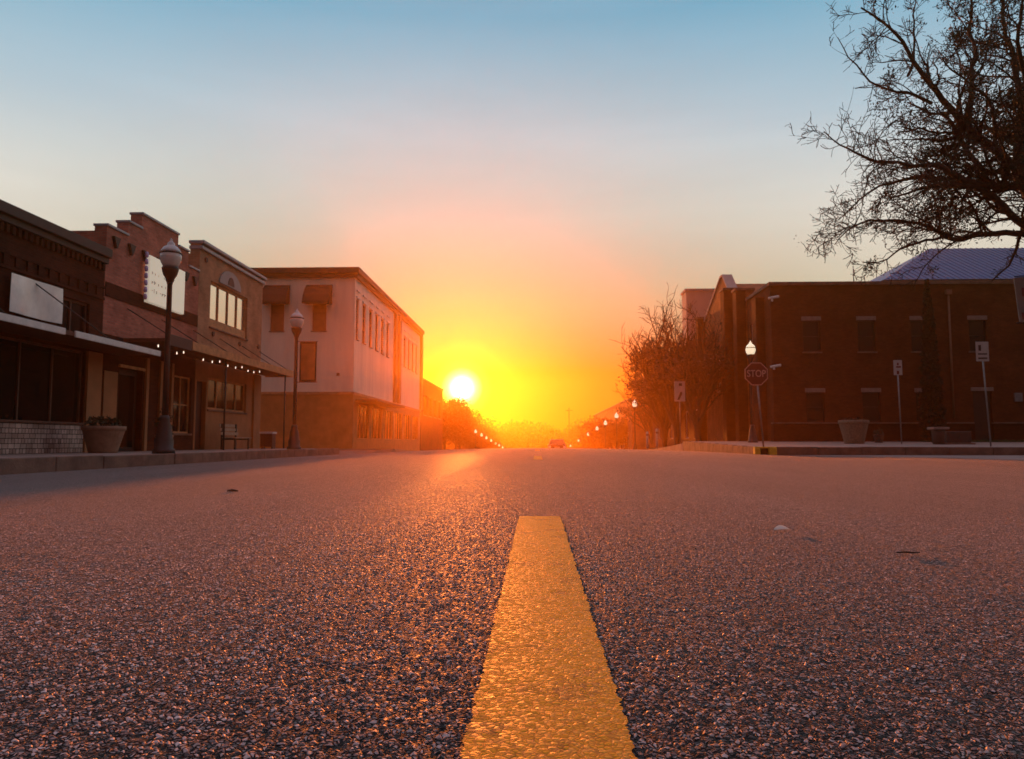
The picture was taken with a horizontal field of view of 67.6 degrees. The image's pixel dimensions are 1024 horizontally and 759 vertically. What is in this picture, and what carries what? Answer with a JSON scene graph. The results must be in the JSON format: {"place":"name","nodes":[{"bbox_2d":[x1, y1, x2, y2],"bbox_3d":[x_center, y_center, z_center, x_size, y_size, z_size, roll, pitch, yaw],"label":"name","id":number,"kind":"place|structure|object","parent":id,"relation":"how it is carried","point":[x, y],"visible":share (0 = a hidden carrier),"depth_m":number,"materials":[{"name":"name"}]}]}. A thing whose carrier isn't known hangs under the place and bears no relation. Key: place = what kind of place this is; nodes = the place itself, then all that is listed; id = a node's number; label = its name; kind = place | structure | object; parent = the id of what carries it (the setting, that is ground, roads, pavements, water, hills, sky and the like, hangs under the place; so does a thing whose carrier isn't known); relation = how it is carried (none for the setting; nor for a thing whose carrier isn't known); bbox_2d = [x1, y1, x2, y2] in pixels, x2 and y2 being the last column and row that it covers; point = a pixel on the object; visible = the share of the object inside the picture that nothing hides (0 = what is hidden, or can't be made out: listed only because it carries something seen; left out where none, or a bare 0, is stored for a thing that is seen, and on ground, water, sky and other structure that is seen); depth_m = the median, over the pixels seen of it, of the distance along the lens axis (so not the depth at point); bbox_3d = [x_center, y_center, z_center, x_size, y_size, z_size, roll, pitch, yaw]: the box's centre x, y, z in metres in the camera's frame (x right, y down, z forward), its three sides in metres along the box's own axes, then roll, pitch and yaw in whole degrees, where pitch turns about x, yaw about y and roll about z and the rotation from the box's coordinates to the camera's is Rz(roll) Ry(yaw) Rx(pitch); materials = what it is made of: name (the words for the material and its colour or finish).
{"place":"outdoors","nodes":[
{"label":"outdoors","id":0,"kind":"place"},
{"bbox_2d":[0,448,318,457],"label":"sidewalk","id":1,"kind":"structure","parent":0,"point":[103,454],"depth_m":18.56,"materials":[{"name":"concrete"}]},
{"bbox_2d":[0,199,160,453],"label":"shop building","id":2,"kind":"structure","parent":1,"relation":"on","point":[50,385],"depth_m":19.22,"materials":[{"name":"brick"}]},
{"bbox_2d":[9,273,62,323],"bbox_3d":[-11.529,-1.935,18.591,0.045,0.920,1.930,0,-5,2],"label":"banner","id":3,"kind":"object","parent":2,"relation":"attached to","point":[29,297],"visible":1,"depth_m":18.52,"materials":[{"name":"white plastic"}]},
{"bbox_2d":[56,297,86,332],"bbox_3d":[-11.722,-1.664,20.246,0.080,0.930,1.400,0,-5,2],"label":"window","id":4,"kind":"structure","parent":2,"relation":"in","point":[70,321],"depth_m":20.45,"materials":[{"name":"black glass"}]},
{"bbox_2d":[81,415,126,452],"bbox_3d":[-10.464,1.382,19.605,1.040,0.994,1.040,0,-5,2],"label":"planter","id":5,"kind":"object","parent":1,"relation":"on","point":[102,438],"visible":0.98,"depth_m":19.29,"materials":[{"name":"ceramic"}]},
{"bbox_2d":[72,212,199,451],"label":"brick building","id":6,"kind":"structure","parent":1,"relation":"on","point":[134,239],"depth_m":23.79,"materials":[{"name":"red brick"}]},
{"bbox_2d":[101,370,117,418],"bbox_3d":[-11.528,0.440,21.925,0.043,1.350,0.700,0,-5,2],"label":"notice board","id":7,"kind":"object","parent":6,"relation":"attached to","point":[109,393],"visible":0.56,"depth_m":21.88,"materials":[{"name":"brown wood"}]},
{"bbox_2d":[117,369,136,450],"bbox_3d":[-11.733,0.926,23.072,0.060,2.470,1.350,0,-5,2],"label":"door","id":8,"kind":"structure","parent":6,"relation":"in","point":[127,378],"depth_m":23.31,"materials":[{"name":"brown glass"}]},
{"bbox_2d":[143,252,184,314],"bbox_3d":[-11.325,-3.099,24.954,0.156,1.560,2.530,0,-5,2],"label":"wall sign","id":9,"kind":"object","parent":6,"relation":"attached to","point":[155,288],"visible":0.89,"depth_m":24.46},
{"bbox_2d":[172,375,191,434],"bbox_3d":[-11.455,0.908,26.472,0.220,2.040,1.400,0,-5,2],"label":"window","id":10,"kind":"structure","parent":6,"relation":"in","point":[181,384],"depth_m":26.59,"materials":[{"name":"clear glass"}]},
{"bbox_2d":[152,238,181,453],"bbox_3d":[-8.381,-0.849,18.615,0.520,5.280,0.520,-2,-5,24],"label":"street lamp","id":11,"kind":"object","parent":1,"relation":"on","point":[170,255],"visible":1,"depth_m":18.55,"materials":[{"name":"black paint"}]},
{"bbox_2d":[124,308,293,449],"bbox_3d":[-10.589,0.454,28.298,1.450,4.263,11.860,0,-5,2],"label":"street canopy","id":12,"kind":"object","parent":1,"relation":"on","point":[197,349],"visible":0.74,"depth_m":26.87,"materials":[{"name":"black paint"}]},
{"bbox_2d":[148,341,269,372],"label":"string lights","id":13,"kind":"object","parent":12,"relation":"hanging from","point":[204,358],"visible":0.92,"depth_m":25.28,"materials":[{"name":"black paint"}]},
{"bbox_2d":[188,240,266,449],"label":"tan brick building","id":14,"kind":"structure","parent":1,"relation":"on","point":[230,292],"depth_m":30.31,"materials":[{"name":"brown brick"}]},
{"bbox_2d":[194,381,201,449],"bbox_3d":[-11.555,1.307,27.913,0.060,2.500,0.830,0,-5,2],"label":"door","id":15,"kind":"structure","parent":14,"relation":"in","point":[199,384],"depth_m":28.10,"materials":[{"name":"brown wood"}]},
{"bbox_2d":[207,378,246,414],"bbox_3d":[-11.327,0.693,30.406,0.220,1.270,3.850,0,-5,2],"label":"window","id":16,"kind":"structure","parent":14,"relation":"in","point":[234,391],"depth_m":30.44,"materials":[{"name":"beige glass"}]},
{"bbox_2d":[209,282,247,340],"bbox_3d":[-11.340,-2.677,30.546,0.260,1.810,3.780,0,-5,2],"label":"window","id":17,"kind":"structure","parent":14,"relation":"in","point":[227,308],"depth_m":30.53,"materials":[{"name":"beige glass"}]},
{"bbox_2d":[219,424,251,449],"bbox_3d":[-10.426,2.158,28.876,0.630,0.960,1.600,0,-5,2],"label":"bench","id":18,"kind":"object","parent":1,"relation":"on","point":[235,433],"visible":0.94,"depth_m":28.75,"materials":[{"name":"black paint"}]},
{"bbox_2d":[287,309,303,448],"bbox_3d":[-8.058,-0.042,28.476,0.520,5.280,0.520,-2,-5,24],"label":"street lamp","id":19,"kind":"object","parent":1,"relation":"on","point":[296,320],"visible":0.99,"depth_m":28.41,"materials":[{"name":"black paint"}]},
{"bbox_2d":[298,341,317,381],"bbox_3d":[-7.624,-0.661,28.506,0.770,1.547,0.086,0,-5,2],"label":"banner","id":20,"kind":"object","parent":19,"relation":"attached to","point":[308,361],"visible":1,"depth_m":28.50,"materials":[{"name":"brown fabric"}]},
{"bbox_2d":[154,408,174,437],"bbox_3d":[-10.595,1.535,23.319,0.589,1.295,0.556,0,-5,2],"label":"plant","id":21,"kind":"object","parent":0,"point":[157,419],"visible":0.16,"depth_m":23.27,"materials":[{"name":"plant"}]},
{"bbox_2d":[259,432,276,448],"bbox_3d":[-10.162,2.534,31.878,0.560,0.700,0.540,0,-5,2],"label":"planter","id":22,"kind":"object","parent":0,"point":[267,439],"visible":1,"depth_m":31.66,"materials":[{"name":"brown paint"}]},
{"bbox_2d":[339,451,384,453],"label":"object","id":23,"kind":"structure","parent":0,"point":[346,452],"depth_m":43.36,"materials":[{"name":"concrete"}]},
{"bbox_2d":[339,449,409,453],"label":"sidewalk","id":24,"kind":"structure","parent":0,"point":[391,450],"depth_m":48.53,"materials":[{"name":"concrete"}]},
{"bbox_2d":[251,267,424,450],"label":"commercial building","id":25,"kind":"structure","parent":24,"relation":"on","point":[366,332],"depth_m":51.65,"materials":[{"name":"paint"}]},
{"bbox_2d":[269,304,283,331],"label":"window","id":26,"kind":"structure","parent":25,"relation":"in","point":[277,311],"depth_m":51.79,"materials":[{"name":"brown glass"}]},
{"bbox_2d":[311,304,326,331],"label":"window","id":27,"kind":"structure","parent":25,"relation":"in","point":[319,310],"depth_m":51.70,"materials":[{"name":"brown glass"}]},
{"bbox_2d":[356,296,360,340],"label":"window","id":28,"kind":"structure","parent":25,"relation":"in","point":[357,297],"depth_m":52.56,"materials":[{"name":"brown glass"}]},
{"bbox_2d":[357,404,367,438],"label":"shop window","id":29,"kind":"structure","parent":25,"relation":"in","point":[362,427],"depth_m":54.34,"materials":[{"name":"orange glass"}]},
{"bbox_2d":[362,301,367,344],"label":"window","id":30,"kind":"structure","parent":25,"relation":"in","point":[363,317],"depth_m":54.64,"materials":[{"name":"brown glass"}]},
{"bbox_2d":[369,307,373,348],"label":"window","id":31,"kind":"structure","parent":25,"relation":"in","point":[371,308],"depth_m":56.65,"materials":[{"name":"brown glass"}]},
{"bbox_2d":[372,407,380,438],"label":"shop window","id":32,"kind":"structure","parent":25,"relation":"in","point":[376,412],"depth_m":59.08,"materials":[{"name":"orange glass"}]},
{"bbox_2d":[375,312,379,351],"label":"window","id":33,"kind":"structure","parent":25,"relation":"in","point":[377,313],"depth_m":58.74,"materials":[{"name":"brown glass"}]},
{"bbox_2d":[381,316,384,354],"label":"window","id":34,"kind":"structure","parent":25,"relation":"in","point":[382,317],"depth_m":61.01,"materials":[{"name":"orange glass"}]},
{"bbox_2d":[384,410,391,438],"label":"shop window","id":35,"kind":"structure","parent":25,"relation":"in","point":[387,414],"depth_m":63.44,"materials":[{"name":"orange glass"}]},
{"bbox_2d":[386,320,389,357],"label":"window","id":36,"kind":"structure","parent":25,"relation":"in","point":[387,321],"depth_m":63.14,"materials":[{"name":"orange glass"}]},
{"bbox_2d":[395,412,401,439],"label":"shop window","id":37,"kind":"structure","parent":25,"relation":"in","point":[397,415],"depth_m":68.00,"materials":[{"name":"orange glass"}]},
{"bbox_2d":[403,334,406,367],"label":"window","id":38,"kind":"structure","parent":25,"relation":"in","point":[404,334],"depth_m":71.40,"materials":[{"name":"orange glass"}]},
{"bbox_2d":[404,414,409,439],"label":"shop window","id":39,"kind":"structure","parent":25,"relation":"in","point":[406,417],"depth_m":72.68,"materials":[{"name":"orange glass"}]},
{"bbox_2d":[412,416,416,439],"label":"shop window","id":40,"kind":"structure","parent":25,"relation":"in","point":[414,418],"depth_m":77.41,"materials":[{"name":"orange glass"}]},
{"bbox_2d":[442,397,470,439],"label":"roadside tree","id":41,"kind":"object","parent":24,"relation":"on","point":[455,416],"visible":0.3,"depth_m":106.28,"materials":[{"name":"brown plant"}]},
{"bbox_2d":[442,396,473,449],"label":"roadside tree","id":42,"kind":"object","parent":24,"relation":"on","point":[467,409],"visible":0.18,"depth_m":115.78,"materials":[{"name":"brown plant"}]},
{"bbox_2d":[447,412,487,448],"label":"roadside tree","id":43,"kind":"object","parent":24,"relation":"on","point":[471,425],"visible":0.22,"depth_m":126.83,"materials":[{"name":"brown plant"}]},
{"bbox_2d":[458,408,483,448],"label":"roadside tree","id":44,"kind":"object","parent":24,"relation":"on","point":[478,416],"visible":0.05,"depth_m":137.43,"materials":[{"name":"brown plant"}]},
{"bbox_2d":[0,448,1023,758],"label":"road","id":45,"kind":"structure","parent":0,"point":[340,606],"depth_m":1.34,"materials":[{"name":"grey asphalt"}]},
{"bbox_2d":[460,516,637,758],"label":"lane marking","id":46,"kind":"object","parent":45,"relation":"on","point":[547,689],"visible":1,"depth_m":0.90,"materials":[{"name":"yellow paint"}]},
{"bbox_2d":[547,439,565,447],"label":"parked car","id":47,"kind":"object","parent":45,"relation":"on","point":[556,443],"visible":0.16,"depth_m":76.05,"materials":[{"name":"red paint"}]},
{"bbox_2d":[646,432,648,448],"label":"bollard","id":48,"kind":"object","parent":45,"relation":"on","point":[647,440],"visible":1,"depth_m":49.53,"materials":[{"name":"brown paint"}]},
{"bbox_2d":[753,447,776,454],"bbox_3d":[8.830,2.504,26.698,0.760,0.315,0.275,0,-5,2],"label":"storm drain","id":49,"kind":"object","parent":45,"relation":"on","point":[765,450],"visible":0.74,"depth_m":26.59,"materials":[{"name":"yellow paint"}]},
{"bbox_2d":[774,525,789,529],"bbox_3d":[0.838,0.461,2.379,0.036,0.012,0.046,-4,-6,44],"label":"fallen leaf","id":50,"kind":"object","parent":45,"relation":"on","point":[778,527],"visible":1,"depth_m":2.38,"materials":[{"name":"white"}]},
{"bbox_2d":[0,0,1023,443],"label":"sky","id":51,"kind":"structure","parent":0,"point":[520,178],"materials":[{"name":"blue"}]},
{"bbox_2d":[639,443,682,450],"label":"sidewalk","id":52,"kind":"structure","parent":0,"point":[678,447],"depth_m":45.27,"materials":[{"name":"concrete"}]},
{"bbox_2d":[569,425,583,447],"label":"roadside tree","id":53,"kind":"object","parent":52,"relation":"on","point":[576,434],"visible":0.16,"depth_m":204.16,"materials":[{"name":"brown plant"}]},
{"bbox_2d":[579,421,596,444],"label":"roadside tree","id":54,"kind":"object","parent":52,"relation":"on","point":[583,431],"visible":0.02,"depth_m":151.14,"materials":[{"name":"brown plant"}]},
{"bbox_2d":[578,427,604,448],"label":"roadside tree","id":55,"kind":"object","parent":52,"relation":"on","point":[592,445],"visible":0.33,"depth_m":133.40,"materials":[{"name":"brown plant"}]},
{"bbox_2d":[582,415,614,448],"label":"roadside tree","id":56,"kind":"object","parent":52,"relation":"on","point":[592,431],"visible":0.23,"depth_m":119.05,"materials":[{"name":"brown plant"}]},
{"bbox_2d":[598,415,627,448],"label":"roadside tree","id":57,"kind":"object","parent":52,"relation":"on","point":[622,433],"visible":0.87,"depth_m":104.68,"materials":[{"name":"brown plant"}]},
{"bbox_2d":[615,412,618,448],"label":"street lamp","id":58,"kind":"object","parent":52,"relation":"on","point":[616,416],"visible":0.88,"depth_m":85.43,"materials":[{"name":"black paint"}]},
{"bbox_2d":[611,384,652,447],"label":"bare tree","id":59,"kind":"object","parent":52,"relation":"on","point":[639,412],"visible":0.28,"depth_m":83.41,"materials":[{"name":"brown plant"}]},
{"bbox_2d":[632,401,636,448],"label":"street lamp","id":60,"kind":"object","parent":52,"relation":"on","point":[635,444],"visible":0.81,"depth_m":69.51,"materials":[{"name":"black paint"}]},
{"bbox_2d":[623,354,676,436],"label":"bare tree","id":61,"kind":"object","parent":52,"relation":"on","point":[661,413],"visible":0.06,"depth_m":66.23,"materials":[{"name":"brown plant"}]},
{"bbox_2d":[623,337,686,415],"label":"bare tree","id":62,"kind":"object","parent":52,"relation":"on","point":[640,361],"visible":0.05,"depth_m":76.28,"materials":[{"name":"brown plant"}]},
{"bbox_2d":[615,332,696,446],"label":"bare tree","id":63,"kind":"object","parent":52,"relation":"on","point":[664,427],"visible":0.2,"depth_m":59.15,"materials":[{"name":"brown plant"}]},
{"bbox_2d":[610,282,721,444],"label":"bare tree","id":64,"kind":"object","parent":52,"relation":"on","point":[651,354],"visible":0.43,"depth_m":52.87,"materials":[{"name":"brown plant"}]},
{"bbox_2d":[652,342,696,447],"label":"brick row","id":65,"kind":"object","parent":52,"relation":"on","point":[687,430],"visible":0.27,"depth_m":64.71,"materials":[{"name":"white paint"}]},
{"bbox_2d":[685,412,688,438],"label":"window","id":66,"kind":"structure","parent":65,"relation":"in","point":[687,416],"depth_m":63.19,"materials":[{"name":"white paint"}]},
{"bbox_2d":[674,381,684,443],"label":"parking sign","id":67,"kind":"object","parent":52,"relation":"on","point":[679,391],"visible":0.95,"depth_m":44.74,"materials":[{"name":"metal"}]},
{"bbox_2d":[648,304,745,440],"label":"bare tree","id":68,"kind":"object","parent":52,"relation":"on","point":[712,378],"visible":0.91,"depth_m":46.55,"materials":[{"name":"brown plant"}]},
{"bbox_2d":[691,441,1023,446],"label":"plaza","id":69,"kind":"structure","parent":0,"point":[870,444],"depth_m":31.47,"materials":[{"name":"concrete"}]},
{"bbox_2d":[745,341,757,442],"bbox_3d":[11.502,0.568,36.720,0.483,4.910,0.483,2,-5,-21],"label":"street lamp","id":70,"kind":"object","parent":69,"relation":"on","point":[750,348],"visible":0.99,"depth_m":36.62,"materials":[{"name":"black paint"}]},
{"bbox_2d":[745,362,767,446],"bbox_3d":[8.780,0.914,27.457,0.822,3.054,0.141,0,-5,2],"label":"stop sign","id":71,"kind":"object","parent":69,"relation":"on","point":[756,373],"visible":0.99,"depth_m":27.48,"materials":[{"name":"metal"}]},
{"bbox_2d":[838,417,868,443],"bbox_3d":[14.952,2.211,33.461,1.260,1.183,1.260,0,-5,2],"label":"planter","id":72,"kind":"object","parent":69,"relation":"on","point":[853,430],"visible":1,"depth_m":33.04,"materials":[{"name":"brown concrete"}]},
{"bbox_2d":[893,360,901,443],"bbox_3d":[16.438,0.980,32.497,0.360,3.620,0.079,0,-5,2],"label":"parking sign","id":73,"kind":"object","parent":69,"relation":"on","point":[897,365],"visible":0.96,"depth_m":32.57,"materials":[{"name":"metal"}]},
{"bbox_2d":[917,279,947,441],"bbox_3d":[20.836,-0.903,38.166,1.385,8.378,1.387,0,-5,2],"label":"cypress tree","id":74,"kind":"object","parent":69,"relation":"on","point":[931,397],"visible":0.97,"depth_m":37.91,"materials":[{"name":"green plant"}]},
{"bbox_2d":[975,342,991,445],"bbox_3d":[17.208,0.548,27.889,0.460,3.871,0.079,0,-5,2],"label":"parking sign","id":75,"kind":"object","parent":69,"relation":"on","point":[982,351],"visible":0.94,"depth_m":27.97,"materials":[{"name":"metal"}]},
{"bbox_2d":[873,427,883,442],"bbox_3d":[17.171,2.598,35.870,0.502,0.746,0.478,-2,-5,20],"label":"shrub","id":76,"kind":"object","parent":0,"point":[878,435],"visible":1,"depth_m":35.72,"materials":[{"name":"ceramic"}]},
{"bbox_2d":[788,455,1023,467],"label":"side street","id":77,"kind":"structure","parent":0,"point":[998,463],"depth_m":19.18,"materials":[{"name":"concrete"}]},
{"bbox_3d":[12.631,-0.752,17.718,0.540,5.280,0.540,0,-5,2],"label":"street lamp","id":78,"kind":"object","parent":77,"relation":"on","visible":0},
{"bbox_2d":[1013,275,1023,323],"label":"pole banner","id":79,"kind":"object","parent":78,"relation":"attached to","point":[1019,285],"visible":1,"depth_m":17.83,"materials":[{"name":"fabric"}]},
{"bbox_2d":[801,455,1023,459],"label":"driveway apron","id":80,"kind":"object","parent":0,"point":[1011,457],"visible":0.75,"depth_m":24.19,"materials":[{"name":"concrete"}]},
{"bbox_2d":[927,427,949,443],"bbox_3d":[17.486,2.302,31.373,0.640,0.700,0.580,0,-5,2],"label":"planter","id":81,"kind":"object","parent":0,"point":[938,435],"visible":1,"depth_m":31.16,"materials":[{"name":"concrete"}]},
{"bbox_2d":[945,431,975,443],"bbox_3d":[18.506,2.447,31.970,1.200,0.550,0.900,0,-5,2],"label":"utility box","id":82,"kind":"object","parent":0,"point":[957,437],"visible":0.72,"depth_m":31.62,"materials":[{"name":"metal"}]},
{"bbox_2d":[919,439,1023,441],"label":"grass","id":83,"kind":"structure","parent":0,"point":[1005,440],"depth_m":36.72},
{"bbox_3d":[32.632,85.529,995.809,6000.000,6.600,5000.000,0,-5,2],"label":"ground","id":84,"kind":"structure","parent":0,"visible":0},
{"bbox_2d":[0,448,338,474],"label":"kerb","id":85,"kind":"structure","parent":84,"relation":"on","point":[21,465],"depth_m":16.21,"materials":[{"name":"concrete"}]},
{"bbox_2d":[420,378,443,450],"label":"shop building","id":86,"kind":"structure","parent":84,"relation":"on","point":[431,417],"depth_m":88.95,"materials":[{"name":"orange brick"}]},
{"bbox_2d":[423,395,425,415],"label":"window","id":87,"kind":"structure","parent":86,"relation":"in","point":[424,397],"depth_m":84.21,"materials":[{"name":"orange glass"}]},
{"bbox_2d":[462,418,497,448],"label":"roadside tree","id":88,"kind":"object","parent":84,"relation":"on","point":[478,446],"visible":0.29,"depth_m":151.31,"materials":[{"name":"brown plant"}]},
{"bbox_2d":[442,416,593,449],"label":"distant wood","id":89,"kind":"object","parent":84,"relation":"on","point":[517,433],"visible":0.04,"depth_m":246.53,"materials":[{"name":"brown plant"}]},
{"bbox_2d":[594,397,652,449],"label":"brick shops","id":90,"kind":"structure","parent":84,"relation":"on","point":[640,435],"depth_m":100.75,"materials":[{"name":"white paint"}]},
{"bbox_2d":[680,288,714,339],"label":"concrete tower","id":91,"kind":"structure","parent":84,"relation":"on","point":[702,297],"depth_m":75.32,"materials":[{"name":"beige concrete"}]},
{"bbox_2d":[695,274,764,440],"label":"gabled hall","id":92,"kind":"structure","parent":84,"relation":"on","point":[727,416],"depth_m":47.38,"materials":[{"name":"orange brick"}]},
{"bbox_2d":[683,441,1023,454],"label":"plaza kerb","id":93,"kind":"structure","parent":84,"relation":"on","point":[704,447],"depth_m":26.74,"materials":[{"name":"concrete"}]},
{"bbox_2d":[745,266,1023,441],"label":"brick office","id":94,"kind":"structure","parent":84,"relation":"on","point":[834,349],"depth_m":39.84,"materials":[{"name":"brick"}]},
{"bbox_2d":[801,316,821,352],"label":"window","id":95,"kind":"structure","parent":94,"relation":"in","point":[811,337],"depth_m":40.14,"materials":[{"name":"brown glass"}]},
{"bbox_2d":[805,388,824,421],"bbox_3d":[15.767,1.322,39.809,1.040,1.730,0.205,0,-5,2],"label":"window","id":96,"kind":"structure","parent":94,"relation":"in","point":[815,401],"depth_m":39.85,"materials":[{"name":"brown glass"}]},
{"bbox_2d":[856,316,877,352],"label":"window","id":97,"kind":"structure","parent":94,"relation":"in","point":[866,337],"depth_m":40.05,"materials":[{"name":"brown glass"}]},
{"bbox_2d":[861,388,880,420],"bbox_3d":[18.630,1.315,39.716,1.030,1.730,0.205,0,-5,2],"label":"window","id":98,"kind":"structure","parent":94,"relation":"in","point":[870,396],"depth_m":39.75,"materials":[{"name":"brown glass"}]},
{"bbox_2d":[909,316,922,352],"bbox_3d":[21.253,-2.346,39.912,1.020,1.940,0.240,0,-5,2],"label":"window","id":99,"kind":"structure","parent":94,"relation":"in","point":[916,321],"depth_m":39.97,"materials":[{"name":"brown glass"}]},
{"bbox_2d":[914,388,921,420],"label":"window","id":100,"kind":"structure","parent":94,"relation":"in","point":[918,403],"depth_m":39.68,"materials":[{"name":"brown glass"}]},
{"bbox_2d":[967,316,986,352],"bbox_3d":[24.212,-2.354,39.816,1.020,1.940,0.240,0,-5,2],"label":"window","id":101,"kind":"structure","parent":94,"relation":"in","point":[977,333],"depth_m":39.88,"materials":[{"name":"brown glass"}]},
{"bbox_2d":[973,391,991,439],"bbox_3d":[24.280,1.935,39.573,0.950,2.650,0.060,0,-5,2],"label":"door","id":102,"kind":"structure","parent":94,"relation":"in","point":[979,400],"depth_m":39.56,"materials":[{"name":"brown wood"}]},
{"bbox_2d":[1013,393,1022,401],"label":"meter box","id":103,"kind":"object","parent":94,"relation":"attached to","point":[1018,397],"visible":1,"depth_m":39.31,"materials":[{"name":"metal"}]},
{"bbox_2d":[789,0,1023,290],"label":"oak tree","id":104,"kind":"object","parent":84,"relation":"on","point":[1009,169],"visible":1,"depth_m":16.58,"materials":[{"name":"dark bark"},{"name":"brown twig"},{"name":"dry brown leaf"}]},
{"bbox_2d":[871,247,1023,280],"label":"blue roof building","id":105,"kind":"structure","parent":84,"relation":"on","point":[962,264],"depth_m":76.25,"materials":[{"name":"blue metal roofing"}]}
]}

